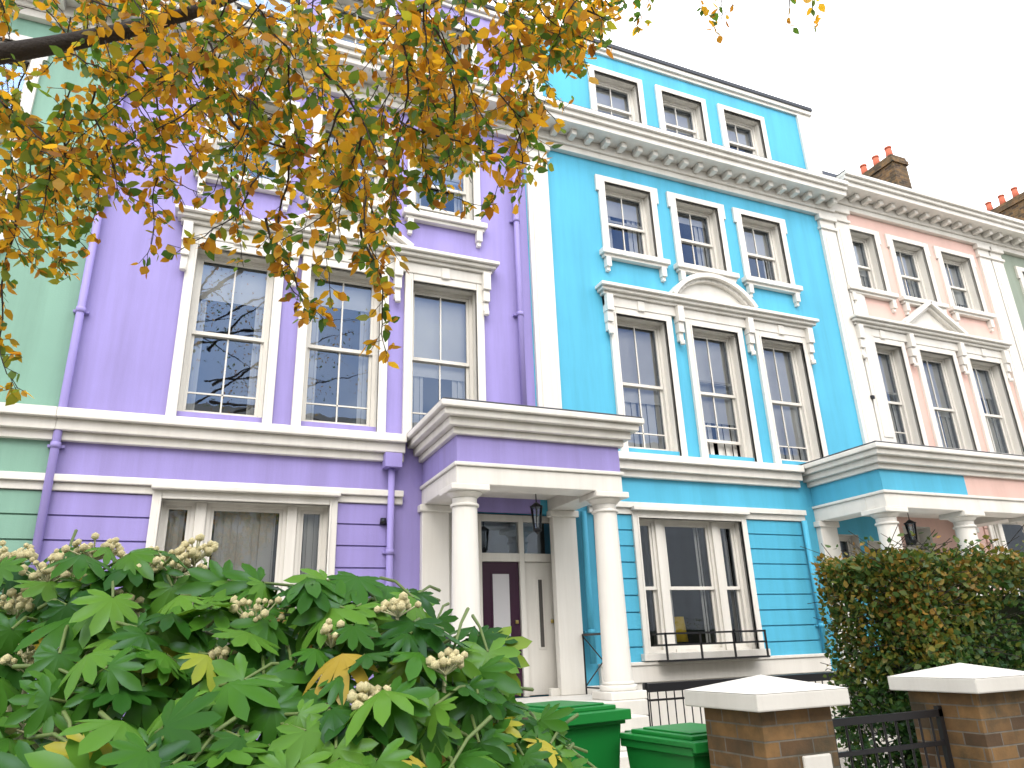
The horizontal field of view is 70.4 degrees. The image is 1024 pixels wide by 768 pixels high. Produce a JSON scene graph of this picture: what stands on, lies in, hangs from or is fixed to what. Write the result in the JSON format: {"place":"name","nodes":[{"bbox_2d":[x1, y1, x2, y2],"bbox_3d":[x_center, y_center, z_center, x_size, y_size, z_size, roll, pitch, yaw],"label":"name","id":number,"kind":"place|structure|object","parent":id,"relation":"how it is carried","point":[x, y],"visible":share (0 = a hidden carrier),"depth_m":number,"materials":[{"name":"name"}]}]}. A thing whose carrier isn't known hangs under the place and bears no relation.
{"place":"outdoors","nodes":[
{"label":"outdoors","id":0,"kind":"place"},
{"bbox_2d":[0,529,596,767],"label":"fatsia shrub","id":1,"kind":"object","parent":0,"point":[404,720],"depth_m":2.75,"materials":[{"name":"green plant"}]},
{"bbox_2d":[0,0,825,405],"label":"street tree","id":2,"kind":"object","parent":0,"point":[212,72],"depth_m":3.37,"materials":[{"name":"yellow plant"}]},
{"bbox_2d":[487,0,1023,209],"label":"sky","id":3,"kind":"structure","parent":0,"point":[939,83],"materials":[{"name":"white"}]},
{"bbox_2d":[704,707,839,767],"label":"gate pier","id":4,"kind":"structure","parent":0,"point":[771,739],"depth_m":3.84,"materials":[{"name":"brown brick"}]},
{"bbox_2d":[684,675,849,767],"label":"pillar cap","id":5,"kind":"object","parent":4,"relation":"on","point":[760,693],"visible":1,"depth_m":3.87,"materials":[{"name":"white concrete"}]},
{"bbox_2d":[832,705,954,767],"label":"metal gate","id":6,"kind":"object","parent":4,"relation":"attached to","point":[937,713],"visible":0.66,"depth_m":4.35,"materials":[{"name":"black metal"}]},
{"bbox_2d":[835,726,902,767],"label":"front garden ground","id":7,"kind":"structure","parent":0,"point":[842,760],"depth_m":9.15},
{"bbox_2d":[524,700,630,767],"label":"wheelie bin","id":8,"kind":"object","parent":7,"relation":"on","point":[594,729],"visible":0.42,"depth_m":4.73,"materials":[{"name":"green plastic"}]},
{"bbox_2d":[619,722,710,767],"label":"wheelie bin","id":9,"kind":"object","parent":7,"relation":"on","point":[682,745],"visible":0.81,"depth_m":4.41,"materials":[{"name":"green plastic"}]},
{"bbox_2d":[642,670,896,749],"bbox_3d":[3.889,4.491,9.916,4.790,0.980,0.200,6,-22,-22],"label":"iron railing","id":10,"kind":"object","parent":7,"relation":"on","point":[685,685],"visible":0.17,"depth_m":9.35,"materials":[{"name":"black metal"}]},
{"bbox_2d":[800,525,1023,767],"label":"hedge","id":11,"kind":"object","parent":7,"relation":"on","point":[1002,570],"depth_m":5.58,"materials":[{"name":"green plant"}]},
{"bbox_2d":[908,690,1023,767],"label":"gate pier","id":12,"kind":"structure","parent":7,"relation":"on","point":[985,730],"depth_m":4.42,"materials":[{"name":"brick"}]},
{"bbox_2d":[887,663,1023,693],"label":"pillar cap","id":13,"kind":"object","parent":12,"relation":"on","point":[964,678],"visible":1,"depth_m":4.51,"materials":[{"name":"white concrete"}]},
{"bbox_2d":[868,543,889,598],"bbox_3d":[6.778,4.156,13.703,0.750,2.400,0.524,6,-22,-22],"label":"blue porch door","id":14,"kind":"structure","parent":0,"point":[876,546],"depth_m":13.88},
{"label":"ground","id":15,"kind":"structure","parent":0,"visible":0},
{"bbox_2d":[0,16,126,593],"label":"house wall","id":16,"kind":"structure","parent":15,"relation":"on","point":[39,328],"depth_m":9.20,"materials":[{"name":"green paint"}]},
{"bbox_2d":[0,0,130,490],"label":"building trim","id":17,"kind":"structure","parent":16,"relation":"attached to","point":[27,421],"depth_m":8.71,"materials":[{"name":"white paint"}]},
{"bbox_2d":[28,0,539,739],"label":"house wall","id":18,"kind":"structure","parent":15,"relation":"on","point":[124,358],"depth_m":10.33,"materials":[{"name":"purple paint"}]},
{"bbox_2d":[27,44,131,621],"bbox_3d":[-5.545,-0.303,9.135,0.180,10.300,0.158,6,-22,-22],"label":"drainpipe","id":19,"kind":"object","parent":18,"relation":"attached to","point":[55,445],"visible":0.43,"depth_m":8.99,"materials":[{"name":"metal"}]},
{"bbox_2d":[52,0,535,599],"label":"building trim","id":20,"kind":"structure","parent":18,"relation":"attached to","point":[266,436],"depth_m":10.21,"materials":[{"name":"white paint"}]},
{"bbox_2d":[382,452,401,585],"bbox_3d":[-1.644,2.694,9.717,0.240,3.600,0.220,6,-22,-22],"label":"drainpipe","id":21,"kind":"object","parent":18,"relation":"attached to","point":[391,462],"visible":0.51,"depth_m":10.06,"materials":[{"name":"metal"}]},
{"bbox_2d":[449,513,557,696],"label":"lilac porch doors","id":22,"kind":"structure","parent":18,"relation":"attached to","point":[515,579],"depth_m":10.68,"materials":[{"name":"white paint"}]},
{"bbox_2d":[509,136,526,404],"bbox_3d":[0.105,-1.774,12.244,0.180,5.800,0.158,6,-22,-22],"label":"drainpipe","id":23,"kind":"object","parent":18,"relation":"attached to","point":[515,221],"visible":0.59,"depth_m":12.03,"materials":[{"name":"metal"}]},
{"bbox_2d":[407,397,649,767],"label":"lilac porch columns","id":24,"kind":"structure","parent":18,"relation":"attached to","point":[457,489],"depth_m":9.64,"materials":[{"name":"white paint"}]},
{"bbox_2d":[422,435,619,484],"bbox_3d":[0.092,1.190,10.319,2.380,0.350,1.560,6,-22,-22],"label":"porch frieze","id":25,"kind":"object","parent":24,"relation":"on","point":[504,451],"visible":0.57,"depth_m":9.64,"materials":[{"name":"purple paint"}]},
{"bbox_2d":[530,494,542,533],"bbox_3d":[0.342,1.763,10.109,0.200,0.660,0.173,6,-22,-22],"label":"lantern","id":26,"kind":"object","parent":24,"relation":"hanging from","point":[536,506],"visible":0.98,"depth_m":10.06,"materials":[{"name":"black metal"}]},
{"bbox_2d":[582,633,601,693],"bbox_3d":[1.259,3.840,9.953,0.036,0.810,1.160,6,-22,-22],"label":"porch rail","id":27,"kind":"object","parent":24,"relation":"on","point":[583,638],"visible":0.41,"depth_m":10.32,"materials":[{"name":"black metal"}]},
{"bbox_2d":[477,40,879,697],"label":"house wall","id":28,"kind":"structure","parent":15,"relation":"on","point":[787,608],"depth_m":13.34,"materials":[{"name":"blue paint"}]},
{"bbox_2d":[580,511,596,663],"bbox_3d":[1.134,3.017,10.884,0.180,2.200,0.158,6,-22,-22],"label":"blue pipe","id":29,"kind":"object","parent":28,"relation":"attached to","point":[588,586],"visible":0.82,"depth_m":10.82,"materials":[{"name":"metal"}]},
{"bbox_2d":[380,395,874,524],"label":"wall fixtures","id":30,"kind":"object","parent":28,"relation":"attached to","point":[384,522],"depth_m":10.01,"materials":[{"name":"black metal"}]},
{"bbox_2d":[674,617,688,641],"bbox_3d":[2.768,4.116,12.166,0.340,0.400,0.340,6,-22,-22],"label":"chair","id":31,"kind":"object","parent":28,"relation":"in","point":[680,626],"visible":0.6,"depth_m":12.04,"materials":[{"name":"yellow fabric"}]},
{"bbox_2d":[521,16,897,727],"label":"building trim","id":32,"kind":"structure","parent":28,"relation":"attached to","point":[711,298],"depth_m":13.73,"materials":[{"name":"white paint"}]},
{"bbox_2d":[652,630,769,661],"bbox_3d":[3.096,4.052,11.247,1.900,0.410,0.380,6,-22,-22],"label":"window railing","id":33,"kind":"object","parent":28,"relation":"on","point":[734,642],"visible":0.98,"depth_m":11.05,"materials":[{"name":"black"}]},
{"bbox_2d":[598,653,831,684],"bbox_3d":[3.307,4.448,11.365,4.400,0.287,0.120,6,-22,-22],"label":"wall ledge","id":34,"kind":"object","parent":28,"relation":"attached to","point":[650,671],"depth_m":11.34,"materials":[{"name":"white paint"}]},
{"bbox_2d":[801,520,828,652],"bbox_3d":[5.231,3.477,12.558,0.180,2.200,0.158,6,-22,-22],"label":"blue pipe","id":35,"kind":"object","parent":28,"relation":"attached to","point":[820,624],"visible":0.77,"depth_m":12.54,"materials":[{"name":"metal"}]},
{"bbox_2d":[839,536,854,563],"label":"window","id":36,"kind":"structure","parent":28,"relation":"attached to","point":[846,546],"depth_m":13.54,"materials":[{"name":"white"}]},
{"bbox_2d":[800,440,1023,688],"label":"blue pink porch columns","id":37,"kind":"structure","parent":28,"relation":"attached to","point":[966,515],"depth_m":12.54,"materials":[{"name":"paint"}]},
{"bbox_2d":[904,513,917,544],"bbox_3d":[7.064,2.517,12.855,0.200,0.660,0.173,6,-22,-22],"label":"blue lantern","id":38,"kind":"object","parent":37,"relation":"hanging from","point":[906,524],"visible":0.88,"depth_m":12.81,"materials":[{"name":"black metal"}]},
{"bbox_2d":[810,469,1023,505],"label":"porch frieze","id":39,"kind":"object","parent":37,"relation":"on","point":[863,483],"visible":0.5,"depth_m":12.60,"materials":[{"name":"blue paint"}]},
{"bbox_2d":[822,171,1023,595],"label":"house wall","id":40,"kind":"structure","parent":15,"relation":"on","point":[947,404],"depth_m":16.42,"materials":[{"name":"paint"}]},
{"bbox_2d":[860,146,911,188],"bbox_3d":[10.880,-4.854,21.274,0.660,4.020,1.900,6,-22,-22],"label":"chimney","id":41,"kind":"object","parent":40,"relation":"on","point":[890,167],"visible":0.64,"depth_m":20.97,"materials":[{"name":"brick"}]},
{"bbox_2d":[903,529,921,549],"bbox_3d":[7.688,3.978,14.181,0.750,2.400,0.524,6,-22,-22],"label":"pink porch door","id":42,"kind":"structure","parent":40,"relation":"attached to","point":[908,542],"depth_m":14.34,"materials":[{"name":"white paint"}]},
{"bbox_2d":[833,170,1023,594],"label":"building trim","id":43,"kind":"structure","parent":40,"relation":"attached to","point":[929,326],"depth_m":16.39,"materials":[{"name":"white paint"}]},
{"bbox_2d":[1001,254,1023,330],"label":"house wall","id":44,"kind":"structure","parent":15,"relation":"on","point":[1010,262],"depth_m":18.33,"materials":[{"name":"paint"}]},
{"bbox_2d":[985,187,1023,220],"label":"chimney","id":45,"kind":"object","parent":44,"relation":"on","point":[1013,207],"visible":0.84,"depth_m":24.14,"materials":[{"name":"brick"}]},
{"bbox_2d":[988,215,1023,370],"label":"building trim","id":46,"kind":"structure","parent":44,"relation":"attached to","point":[1007,238],"depth_m":18.13,"materials":[{"name":"white paint"}]}
]}

